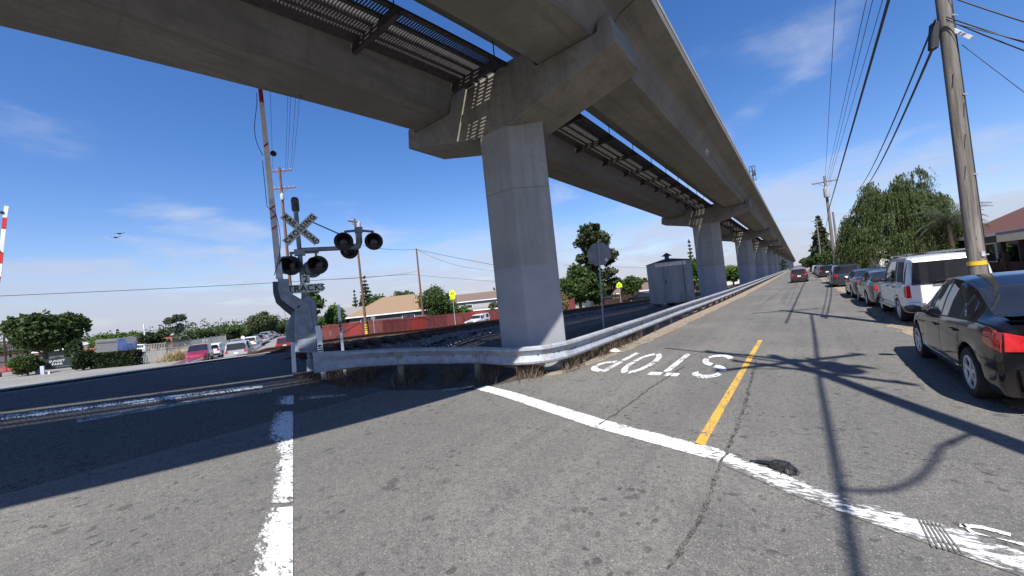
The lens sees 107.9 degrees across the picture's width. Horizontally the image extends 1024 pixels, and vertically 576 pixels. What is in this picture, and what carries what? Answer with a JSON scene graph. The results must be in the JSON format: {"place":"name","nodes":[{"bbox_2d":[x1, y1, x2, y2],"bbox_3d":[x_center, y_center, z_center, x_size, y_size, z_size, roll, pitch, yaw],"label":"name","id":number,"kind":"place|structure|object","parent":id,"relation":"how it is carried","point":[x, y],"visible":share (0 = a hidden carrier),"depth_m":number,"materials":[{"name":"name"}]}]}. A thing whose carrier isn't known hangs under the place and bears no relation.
{"place":"outdoors","nodes":[
{"label":"outdoors","id":0,"kind":"place"},
{"bbox_2d":[0,334,283,388],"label":"sidewalk","id":1,"kind":"structure","parent":0,"point":[8,379],"depth_m":35.30,"materials":[{"name":"concrete"}]},
{"bbox_2d":[172,343,213,364],"bbox_3d":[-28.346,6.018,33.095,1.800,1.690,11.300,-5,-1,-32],"label":"parked car","id":2,"kind":"object","parent":1,"relation":"on","point":[199,352],"visible":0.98,"depth_m":34.88,"materials":[{"name":"red paint"}]},
{"bbox_2d":[210,342,225,356],"bbox_3d":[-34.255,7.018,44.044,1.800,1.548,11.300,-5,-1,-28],"label":"parked car","id":3,"kind":"object","parent":1,"relation":"on","point":[218,348],"visible":0.35,"depth_m":39.58,"materials":[{"name":"white paint"}]},
{"bbox_2d":[224,340,261,357],"bbox_3d":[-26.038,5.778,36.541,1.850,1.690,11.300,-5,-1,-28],"label":"silver estate car","id":4,"kind":"object","parent":1,"relation":"on","point":[234,348],"visible":0.62,"depth_m":31.79,"materials":[{"name":"paint"}]},
{"bbox_2d":[244,336,269,344],"bbox_3d":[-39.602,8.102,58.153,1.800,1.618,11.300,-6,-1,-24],"label":"parked car","id":5,"kind":"object","parent":1,"relation":"on","point":[255,340],"visible":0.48,"depth_m":53.75,"materials":[{"name":"white paint"}]},
{"bbox_2d":[146,347,187,363],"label":"dry grass","id":6,"kind":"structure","parent":0,"point":[173,357],"depth_m":39.35,"materials":[{"name":"plant"}]},
{"bbox_2d":[0,352,385,494],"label":"cross street","id":7,"kind":"structure","parent":0,"point":[39,450],"depth_m":7.15,"materials":[{"name":"asphalt"}]},
{"bbox_2d":[0,355,247,389],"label":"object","id":8,"kind":"object","parent":7,"relation":"on","point":[116,373],"visible":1,"depth_m":9.63,"materials":[{"name":"concrete"}]},
{"bbox_2d":[0,385,261,420],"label":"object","id":9,"kind":"object","parent":7,"relation":"on","point":[78,408],"visible":1,"depth_m":7.38,"materials":[{"name":"white metal"}]},
{"bbox_2d":[77,390,271,421],"bbox_3d":[-6.646,2.351,7.603,2.964,0.228,0.282,-5,-1,-40],"label":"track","id":10,"kind":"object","parent":7,"relation":"on","point":[94,417],"visible":1,"depth_m":7.34,"materials":[{"name":"grey metal"}]},
{"bbox_2d":[275,395,293,404],"bbox_3d":[-4.856,2.399,7.994,0.335,0.118,0.660,-5,-1,-27],"label":"crossing line","id":11,"kind":"object","parent":7,"relation":"on","point":[283,400],"visible":1,"depth_m":7.97,"materials":[{"name":"paint"}]},
{"bbox_2d":[0,265,844,493],"bbox_3d":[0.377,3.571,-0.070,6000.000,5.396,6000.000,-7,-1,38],"label":"ground","id":12,"kind":"structure","parent":0,"point":[575,327],"depth_m":12.02,"materials":[{"name":"soil"}]},
{"bbox_2d":[0,338,28,371],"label":"climbing frame","id":13,"kind":"object","parent":12,"relation":"on","point":[9,350],"visible":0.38,"depth_m":44.40,"materials":[{"name":"metal"}]},
{"bbox_2d":[5,353,48,375],"bbox_3d":[-47.512,7.635,36.429,2.672,2.497,2.594,-6,-1,-5],"label":"shrub","id":14,"kind":"object","parent":12,"relation":"on","point":[25,363],"visible":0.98,"depth_m":36.06,"materials":[{"name":"green plant"}]},
{"bbox_2d":[0,309,92,359],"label":"broadleaf tree","id":15,"kind":"object","parent":12,"relation":"on","point":[42,334],"visible":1,"depth_m":41.68,"materials":[{"name":"green plant"}]},
{"bbox_2d":[35,356,72,373],"bbox_3d":[-46.917,7.892,38.515,3.060,1.780,0.500,-5,-1,-34],"label":"park sign","id":16,"kind":"object","parent":12,"relation":"on","point":[57,362],"visible":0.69,"depth_m":38.48,"materials":[{"name":"white plastic"}]},
{"bbox_2d":[63,339,83,356],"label":"shrub","id":17,"kind":"object","parent":12,"relation":"on","point":[75,344],"visible":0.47,"depth_m":41.69,"materials":[{"name":"green plant"}]},
{"bbox_2d":[68,348,97,369],"bbox_3d":[-43.074,7.240,37.696,2.249,2.649,2.252,-7,-1,32],"label":"shrub","id":18,"kind":"object","parent":12,"relation":"on","point":[81,359],"visible":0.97,"depth_m":37.12,"materials":[{"name":"green plant"}]},
{"bbox_2d":[87,333,118,348],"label":"broadleaf tree","id":19,"kind":"object","parent":12,"relation":"on","point":[99,337],"visible":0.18,"depth_m":74.12,"materials":[{"name":"green plant"}]},
{"bbox_2d":[88,349,143,368],"bbox_3d":[-40.535,7.363,38.252,4.280,2.021,1.438,-6,-1,-8],"label":"hedge","id":20,"kind":"object","parent":12,"relation":"on","point":[118,358],"visible":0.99,"depth_m":37.83,"materials":[{"name":"green plant"}]},
{"bbox_2d":[95,337,136,354],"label":"billboard","id":21,"kind":"object","parent":12,"relation":"on","point":[110,345],"visible":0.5,"depth_m":51.91,"materials":[{"name":"metal"}]},
{"bbox_2d":[137,329,171,349],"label":"broadleaf tree","id":22,"kind":"object","parent":12,"relation":"on","point":[152,338],"visible":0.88,"depth_m":70.79,"materials":[{"name":"green plant"}]},
{"bbox_2d":[162,313,190,349],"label":"eucalyptus tree","id":23,"kind":"object","parent":12,"relation":"on","point":[177,330],"visible":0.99,"depth_m":65.73,"materials":[{"name":"green plant"}]},
{"bbox_2d":[136,334,226,363],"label":"chain link fence","id":24,"kind":"object","parent":12,"relation":"on","point":[210,340],"visible":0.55,"depth_m":41.73,"materials":[{"name":"metal"}]},
{"bbox_2d":[219,327,241,340],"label":"broadleaf tree","id":25,"kind":"object","parent":12,"relation":"on","point":[231,333],"visible":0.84,"depth_m":89.25,"materials":[{"name":"green plant"}]},
{"bbox_2d":[243,310,279,334],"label":"broadleaf tree","id":26,"kind":"object","parent":12,"relation":"on","point":[262,321],"visible":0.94,"depth_m":82.59,"materials":[{"name":"green plant"}]},
{"bbox_2d":[272,167,295,284],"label":"utility pole","id":27,"kind":"object","parent":12,"relation":"on","point":[281,192],"visible":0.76,"depth_m":42.23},
{"bbox_2d":[4,274,407,295],"bbox_3d":[-25.769,-0.520,36.999,33.532,0.318,0.050,-5,-1,-41],"label":"overhead wire","id":28,"kind":"object","parent":27,"relation":"attached to","point":[184,287],"visible":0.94,"depth_m":32.96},
{"bbox_2d":[301,291,331,329],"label":"broadleaf tree","id":29,"kind":"object","parent":12,"relation":"on","point":[320,301],"visible":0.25,"depth_m":58.04,"materials":[{"name":"green plant"}]},
{"bbox_2d":[254,89,382,378],"bbox_3d":[-5.116,-1.450,10.328,2.898,7.736,0.909,-5,-1,-28],"label":"railroad crossing signal","id":30,"kind":"object","parent":12,"relation":"on","point":[300,329],"visible":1,"depth_m":9.83,"materials":[{"name":"grey paint"}]},
{"bbox_2d":[298,338,316,348],"bbox_3d":[-5.263,1.457,9.594,0.424,0.309,0.050,-5,-1,-28],"label":"case door","id":31,"kind":"structure","parent":30,"relation":"in","point":[310,343],"depth_m":9.58,"materials":[{"name":"grey paint"}]},
{"bbox_2d":[315,326,326,379],"bbox_3d":[-4.862,1.663,9.496,0.150,1.411,0.033,-5,-1,-26],"label":"marker post","id":32,"kind":"object","parent":12,"relation":"on","point":[319,338],"visible":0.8,"depth_m":9.48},
{"bbox_2d":[322,302,345,335],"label":"broadleaf tree","id":33,"kind":"object","parent":12,"relation":"on","point":[330,316],"visible":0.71,"depth_m":61.16,"materials":[{"name":"green plant"}]},
{"bbox_2d":[337,305,345,373],"bbox_3d":[-4.426,1.377,9.709,0.069,1.896,0.043,-5,-1,-26],"label":"marker post","id":34,"kind":"object","parent":12,"relation":"on","point":[340,328],"visible":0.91,"depth_m":9.70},
{"bbox_2d":[325,306,362,334],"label":"house","id":35,"kind":"structure","parent":12,"relation":"on","point":[350,311],"depth_m":65.02,"materials":[{"name":"white"}]},
{"bbox_2d":[348,218,367,333],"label":"utility pole","id":36,"kind":"object","parent":12,"relation":"on","point":[361,286],"visible":0.9,"depth_m":46.02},
{"bbox_2d":[358,276,372,306],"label":"conifer tree","id":37,"kind":"object","parent":12,"relation":"on","point":[366,296],"visible":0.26,"depth_m":91.70,"materials":[{"name":"green plant"}]},
{"bbox_2d":[345,294,433,332],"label":"house","id":38,"kind":"structure","parent":12,"relation":"on","point":[395,307],"depth_m":62.05,"materials":[{"name":"beige"}]},
{"bbox_2d":[0,259,788,355],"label":"distant trees","id":39,"kind":"object","parent":12,"relation":"on","point":[218,328],"visible":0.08,"depth_m":155.19,"materials":[{"name":"green"}]},
{"bbox_2d":[322,310,498,338],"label":"board fence","id":40,"kind":"object","parent":12,"relation":"on","point":[409,323],"visible":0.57,"depth_m":49.18,"materials":[{"name":"red paint"}]},
{"bbox_2d":[413,284,460,315],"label":"broadleaf tree","id":41,"kind":"object","parent":12,"relation":"on","point":[437,300],"visible":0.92,"depth_m":60.23,"materials":[{"name":"green plant"}]},
{"bbox_2d":[273,320,661,395],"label":"dry weeds","id":42,"kind":"object","parent":12,"relation":"on","point":[598,352],"visible":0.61,"depth_m":9.54,"materials":[{"name":"plant"}]},
{"bbox_2d":[449,291,496,307],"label":"house","id":43,"kind":"structure","parent":12,"relation":"on","point":[480,299],"depth_m":81.03,"materials":[{"name":"grey"}]},
{"bbox_2d":[462,313,489,323],"bbox_3d":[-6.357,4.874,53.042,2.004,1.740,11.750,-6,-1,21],"label":"pickup truck","id":44,"kind":"object","parent":12,"relation":"on","point":[480,317],"visible":0.44,"depth_m":55.52,"materials":[{"name":"white paint"}]},
{"bbox_2d":[408,16,639,369],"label":"viaduct pier","id":45,"kind":"structure","parent":12,"relation":"on","point":[503,122],"depth_m":9.52,"materials":[{"name":"concrete"}]},
{"bbox_2d":[0,0,474,130],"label":"box girder","id":46,"kind":"object","parent":45,"relation":"on","point":[241,42],"visible":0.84,"depth_m":7.56,"materials":[{"name":"concrete"}]},
{"bbox_2d":[414,0,632,63],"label":"box girder","id":47,"kind":"object","parent":45,"relation":"on","point":[538,31],"visible":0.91,"depth_m":7.60,"materials":[{"name":"concrete"}]},
{"bbox_2d":[240,0,507,92],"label":"steel walkway","id":48,"kind":"structure","parent":47,"relation":"attached to","point":[372,39],"depth_m":7.86,"materials":[{"name":"metal"}]},
{"bbox_2d":[544,134,689,218],"bbox_3d":[6.386,-6.227,22.703,3.390,1.190,27.590,-7,-1,38],"label":"box girder","id":49,"kind":"object","parent":45,"relation":"on","point":[567,164],"visible":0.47,"depth_m":19.60,"materials":[{"name":"concrete"}]},
{"bbox_2d":[585,0,756,206],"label":"box girder","id":50,"kind":"object","parent":45,"relation":"on","point":[659,108],"visible":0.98,"depth_m":12.95,"materials":[{"name":"concrete"}]},
{"bbox_2d":[551,113,711,210],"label":"steel walkway","id":51,"kind":"structure","parent":50,"relation":"attached to","point":[580,132],"depth_m":16.88,"materials":[{"name":"metal"}]},
{"bbox_2d":[324,283,739,351],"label":"ballast bed","id":52,"kind":"object","parent":12,"relation":"on","point":[419,343],"visible":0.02,"depth_m":13.89,"materials":[{"name":"gravel"}]},
{"bbox_2d":[237,284,732,355],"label":"railway track","id":53,"kind":"structure","parent":52,"relation":"on","point":[269,349],"depth_m":14.42,"materials":[{"name":"brown metal"}]},
{"bbox_2d":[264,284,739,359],"bbox_3d":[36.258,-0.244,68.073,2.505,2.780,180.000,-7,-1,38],"label":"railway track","id":54,"kind":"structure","parent":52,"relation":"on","point":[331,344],"depth_m":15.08,"materials":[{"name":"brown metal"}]},
{"bbox_2d":[312,269,788,381],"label":"guardrail","id":55,"kind":"object","parent":12,"relation":"on","point":[400,358],"visible":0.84,"depth_m":9.53,"materials":[{"name":"metal"}]},
{"bbox_2d":[559,263,597,307],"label":"broadleaf tree","id":56,"kind":"object","parent":12,"relation":"on","point":[578,284],"visible":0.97,"depth_m":45.06,"materials":[{"name":"green plant"}]},
{"bbox_2d":[587,282,606,304],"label":"broadleaf tree","id":57,"kind":"object","parent":12,"relation":"on","point":[596,298],"visible":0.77,"depth_m":46.47,"materials":[{"name":"green plant"}]},
{"bbox_2d":[572,222,623,305],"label":"pine tree","id":58,"kind":"object","parent":12,"relation":"on","point":[589,235],"visible":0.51,"depth_m":59.06,"materials":[{"name":"green plant"}]},
{"bbox_2d":[587,241,610,328],"bbox_3d":[3.387,-0.009,13.877,0.841,3.496,0.072,-6,-1,8],"label":"stop sign","id":59,"kind":"object","parent":12,"relation":"on","point":[599,254],"visible":0.91,"depth_m":13.90,"materials":[{"name":"metal"}]},
{"bbox_2d":[575,282,648,307],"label":"house","id":60,"kind":"structure","parent":12,"relation":"on","point":[616,293],"depth_m":68.14,"materials":[{"name":"beige paint"}]},
{"bbox_2d":[620,275,644,295],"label":"broadleaf tree","id":61,"kind":"object","parent":12,"relation":"on","point":[631,284],"visible":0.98,"depth_m":65.09,"materials":[{"name":"green plant"}]},
{"bbox_2d":[546,270,788,375],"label":"dirt shoulder","id":62,"kind":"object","parent":12,"relation":"on","point":[675,321],"visible":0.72,"depth_m":17.00},
{"bbox_2d":[645,253,695,307],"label":"metal shed","id":63,"kind":"structure","parent":12,"relation":"on","point":[670,281],"depth_m":22.94,"materials":[{"name":"metal"}]},
{"bbox_2d":[663,265,681,301],"bbox_3d":[9.852,-0.275,22.923,0.900,2.200,0.030,-6,-1,11],"label":"door","id":64,"kind":"structure","parent":63,"relation":"in","point":[671,273],"depth_m":22.91,"materials":[{"name":"metal"}]},
{"bbox_2d":[691,257,698,291],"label":"broadleaf tree","id":65,"kind":"object","parent":12,"relation":"on","point":[694,270],"visible":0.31,"depth_m":63.12,"materials":[{"name":"green plant"}]},
{"bbox_2d":[661,200,752,296],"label":"viaduct pier","id":66,"kind":"structure","parent":12,"relation":"on","point":[704,224],"depth_m":31.51,"materials":[{"name":"concrete"}]},
{"bbox_2d":[711,188,774,230],"bbox_3d":[26.760,-8.002,41.828,3.370,1.190,27.590,-7,-1,38],"label":"box girder","id":67,"kind":"object","parent":66,"relation":"on","point":[758,217],"visible":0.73,"depth_m":39.48,"materials":[{"name":"concrete"}]},
{"bbox_2d":[720,218,747,232],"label":"steel walkway","id":68,"kind":"structure","parent":67,"relation":"attached to","point":[733,225],"depth_m":46.52,"materials":[{"name":"metal"}]},
{"bbox_2d":[725,265,738,284],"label":"broadleaf tree","id":69,"kind":"object","parent":12,"relation":"on","point":[732,274],"visible":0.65,"depth_m":98.45,"materials":[{"name":"green plant"}]},
{"bbox_2d":[722,228,771,284],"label":"viaduct pier","id":70,"kind":"structure","parent":12,"relation":"on","point":[745,257],"depth_m":53.42,"materials":[{"name":"concrete"}]},
{"bbox_2d":[747,222,781,240],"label":"box girder","id":71,"kind":"object","parent":70,"relation":"on","point":[776,233],"visible":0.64,"depth_m":63.33,"materials":[{"name":"concrete"}]},
{"bbox_2d":[752,239,778,279],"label":"viaduct pier","id":72,"kind":"structure","parent":12,"relation":"on","point":[760,259],"depth_m":75.29,"materials":[{"name":"concrete"}]},
{"bbox_2d":[765,245,783,274],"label":"viaduct pier","id":73,"kind":"structure","parent":12,"relation":"on","point":[770,259],"depth_m":97.10,"materials":[{"name":"concrete"}]},
{"bbox_2d":[807,215,831,271],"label":"conifer tree","id":74,"kind":"object","parent":12,"relation":"on","point":[825,243],"visible":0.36,"depth_m":87.64,"materials":[{"name":"green plant"}]},
{"bbox_2d":[811,250,832,264],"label":"broadleaf tree","id":75,"kind":"object","parent":12,"relation":"on","point":[824,258],"visible":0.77,"depth_m":74.33,"materials":[{"name":"green plant"}]},
{"bbox_2d":[812,176,836,263],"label":"utility pole","id":76,"kind":"object","parent":12,"relation":"on","point":[826,191],"visible":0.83,"depth_m":40.03,"materials":[{"name":"wood"}]},
{"bbox_2d":[830,0,889,204],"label":"overhead wire","id":77,"kind":"object","parent":76,"relation":"attached to","point":[877,40],"visible":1,"depth_m":12.27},
{"bbox_2d":[831,165,964,267],"bbox_3d":[32.072,-5.186,30.969,9.326,9.225,8.882,-7,-1,38],"label":"pepper tree","id":78,"kind":"object","parent":12,"relation":"on","point":[875,211],"visible":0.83,"depth_m":29.75,"materials":[{"name":"green plant"}]},
{"bbox_2d":[907,200,992,248],"bbox_3d":[31.705,-3.536,26.938,4.247,5.837,4.260,-7,-1,38],"label":"palm tree","id":79,"kind":"object","parent":12,"relation":"on","point":[953,216],"visible":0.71,"depth_m":27.04,"materials":[{"name":"green plant"}]},
{"bbox_2d":[928,0,989,275],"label":"utility pole","id":80,"kind":"object","parent":12,"relation":"on","point":[943,31],"visible":0.91,"depth_m":8.35,"materials":[{"name":"wood"}]},
{"bbox_2d":[857,18,936,190],"bbox_3d":[23.193,-8.148,24.164,0.044,2.043,42.096,-7,-1,41],"label":"overhead wire","id":81,"kind":"object","parent":80,"relation":"attached to","point":[926,41],"visible":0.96,"depth_m":11.76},
{"bbox_2d":[866,46,934,186],"bbox_3d":[23.405,-7.834,24.165,0.056,2.622,42.488,-7,-2,42],"label":"overhead wire","id":82,"kind":"object","parent":80,"relation":"attached to","point":[922,72],"visible":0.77,"depth_m":11.06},
{"bbox_2d":[944,207,1023,261],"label":"house","id":83,"kind":"structure","parent":12,"relation":"on","point":[1003,231],"depth_m":22.80,"materials":[{"name":"red"}]},
{"bbox_2d":[986,242,997,261],"bbox_3d":[30.544,-2.255,23.748,0.100,1.240,1.540,-7,-1,38],"label":"window","id":84,"kind":"structure","parent":83,"relation":"in","point":[991,248],"depth_m":23.57,"materials":[{"name":"black glass"}]},
{"bbox_2d":[988,252,1023,272],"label":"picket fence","id":85,"kind":"object","parent":12,"relation":"on","point":[1006,265],"visible":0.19,"depth_m":17.44,"materials":[{"name":"wood"}]},
{"bbox_2d":[996,242,1019,261],"bbox_3d":[27.031,-1.333,19.963,1.267,2.356,1.217,-6,-1,19],"label":"tree","id":86,"kind":"object","parent":12,"relation":"on","point":[1012,250],"visible":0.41,"depth_m":19.86,"materials":[{"name":"green plant"}]},
{"bbox_2d":[0,266,1023,575],"bbox_3d":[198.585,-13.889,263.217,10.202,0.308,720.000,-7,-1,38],"label":"road","id":87,"kind":"structure","parent":0,"point":[850,398],"depth_m":4.07,"materials":[{"name":"asphalt"}]},
{"bbox_2d":[246,506,292,575],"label":"crossing line","id":88,"kind":"object","parent":87,"relation":"on","point":[272,555],"visible":1,"depth_m":3.28,"materials":[{"name":"paint"}]},
{"bbox_2d":[266,411,292,441],"bbox_3d":[-4.152,2.461,6.693,0.382,0.180,1.680,-5,-1,-30],"label":"crossing line","id":89,"kind":"object","parent":87,"relation":"on","point":[281,427],"visible":1,"depth_m":6.62,"materials":[{"name":"paint"}]},
{"bbox_2d":[269,440,292,503],"bbox_3d":[-3.091,2.406,5.038,0.264,0.039,2.431,-5,-1,-32],"label":"crossing line","id":90,"kind":"object","parent":87,"relation":"on","point":[281,487],"visible":1,"depth_m":4.82,"materials":[{"name":"paint"}]},
{"bbox_2d":[475,385,718,456],"bbox_3d":[0.705,2.070,6.354,0.422,0.051,5.381,-5,-1,-34],"label":"stop line","id":91,"kind":"object","parent":87,"relation":"on","point":[701,450],"visible":1,"depth_m":5.27,"materials":[{"name":"white paint"}]},
{"bbox_2d":[591,353,732,377],"bbox_3d":[3.543,1.794,8.925,2.942,0.001,2.518,-7,-1,38],"label":"stop lettering","id":92,"kind":"object","parent":87,"relation":"on","point":[624,369],"visible":1,"depth_m":8.74,"materials":[{"name":"white paint"}]},
{"bbox_2d":[666,361,756,568],"bbox_3d":[3.247,1.750,5.320,0.158,0.001,7.042,-7,-1,38],"label":"road crack","id":93,"kind":"object","parent":87,"relation":"on","point":[690,533],"visible":1,"depth_m":3.40,"materials":[{"name":"asphalt"}]},
{"bbox_2d":[695,340,761,444],"bbox_3d":[4.600,1.654,7.450,0.115,0.001,7.762,-7,-1,38],"label":"line","id":94,"kind":"object","parent":87,"relation":"on","point":[705,434],"visible":1,"depth_m":5.71,"materials":[{"name":"yellow paint"}]},
{"bbox_2d":[749,459,800,474],"bbox_3d":[2.653,1.743,3.716,0.435,0.088,0.262,-9,-3,70],"label":"dead bird","id":95,"kind":"object","parent":87,"relation":"on","point":[779,465],"visible":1,"depth_m":3.64},
{"bbox_2d":[705,449,850,508],"bbox_3d":[2.453,1.805,3.611,0.306,0.001,1.223,-6,-1,-23],"label":"stop line","id":96,"kind":"object","parent":87,"relation":"on","point":[799,488],"visible":1,"depth_m":3.47,"materials":[{"name":"white paint"}]},
{"bbox_2d":[790,268,808,282],"bbox_3d":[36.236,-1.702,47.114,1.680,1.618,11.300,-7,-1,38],"label":"moving car","id":97,"kind":"object","parent":87,"relation":"on","point":[799,274],"visible":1,"depth_m":42.71,"materials":[{"name":"red paint"}]},
{"bbox_2d":[833,499,1023,575],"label":"stop line","id":98,"kind":"object","parent":87,"relation":"on","point":[997,554],"visible":1,"depth_m":2.59,"materials":[{"name":"white paint"}]},
{"bbox_2d":[903,270,1023,398],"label":"parked car","id":99,"kind":"object","parent":87,"relation":"on","point":[971,327],"visible":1,"depth_m":4.93,"materials":[{"name":"black paint"}]},
{"bbox_2d":[960,523,1010,535],"bbox_3d":[3.315,1.691,2.621,0.242,0.001,0.082,-7,-1,38],"label":"arrow outline","id":100,"kind":"object","parent":87,"relation":"on","point":[986,528],"visible":1,"depth_m":2.63,"materials":[{"name":"white paint"}]},
{"bbox_2d":[0,0,1023,347],"label":"sky","id":101,"kind":"structure","parent":0,"point":[96,145],"materials":[{"name":"blue"}]},
{"bbox_2d":[336,298,1023,414],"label":"gravel","id":102,"kind":"structure","parent":0,"point":[498,329],"depth_m":13.52,"materials":[{"name":"gravel"}]},
{"bbox_2d":[805,267,1023,411],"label":"roadside dirt","id":103,"kind":"structure","parent":0,"point":[1015,402],"depth_m":11.49,"materials":[{"name":"soil"}]},
{"bbox_2d":[827,263,859,286],"bbox_3d":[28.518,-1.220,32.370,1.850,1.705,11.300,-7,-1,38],"label":"parked suv","id":104,"kind":"object","parent":103,"relation":"on","point":[837,273],"visible":0.56,"depth_m":28.22,"materials":[{"name":"grey paint"}]},
{"bbox_2d":[840,267,886,297],"bbox_3d":[19.016,-0.349,19.952,2.015,1.482,4.720,-7,-1,38],"label":"parked car","id":105,"kind":"object","parent":103,"relation":"on","point":[850,286],"visible":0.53,"depth_m":19.31,"materials":[{"name":"grey paint"}]},
{"bbox_2d":[851,268,885,305],"bbox_3d":[16.076,-0.116,16.039,2.015,1.482,4.720,-7,-1,38],"label":"parked car","id":106,"kind":"object","parent":103,"relation":"on","point":[867,291],"visible":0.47,"depth_m":15.36,"materials":[{"name":"grey paint"}]},
{"bbox_2d":[870,248,991,320],"bbox_3d":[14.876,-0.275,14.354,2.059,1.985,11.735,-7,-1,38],"label":"parked suv","id":107,"kind":"object","parent":103,"relation":"on","point":[917,279],"visible":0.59,"depth_m":10.15,"materials":[{"name":"white paint"}]},
{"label":"concrete apron","id":108,"kind":"structure","parent":0,"visible":0},
{"bbox_2d":[0,206,8,279],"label":"crossing gate","id":109,"kind":"structure","parent":108,"relation":"on","point":[4,212],"depth_m":17.60,"materials":[{"name":"metal"}]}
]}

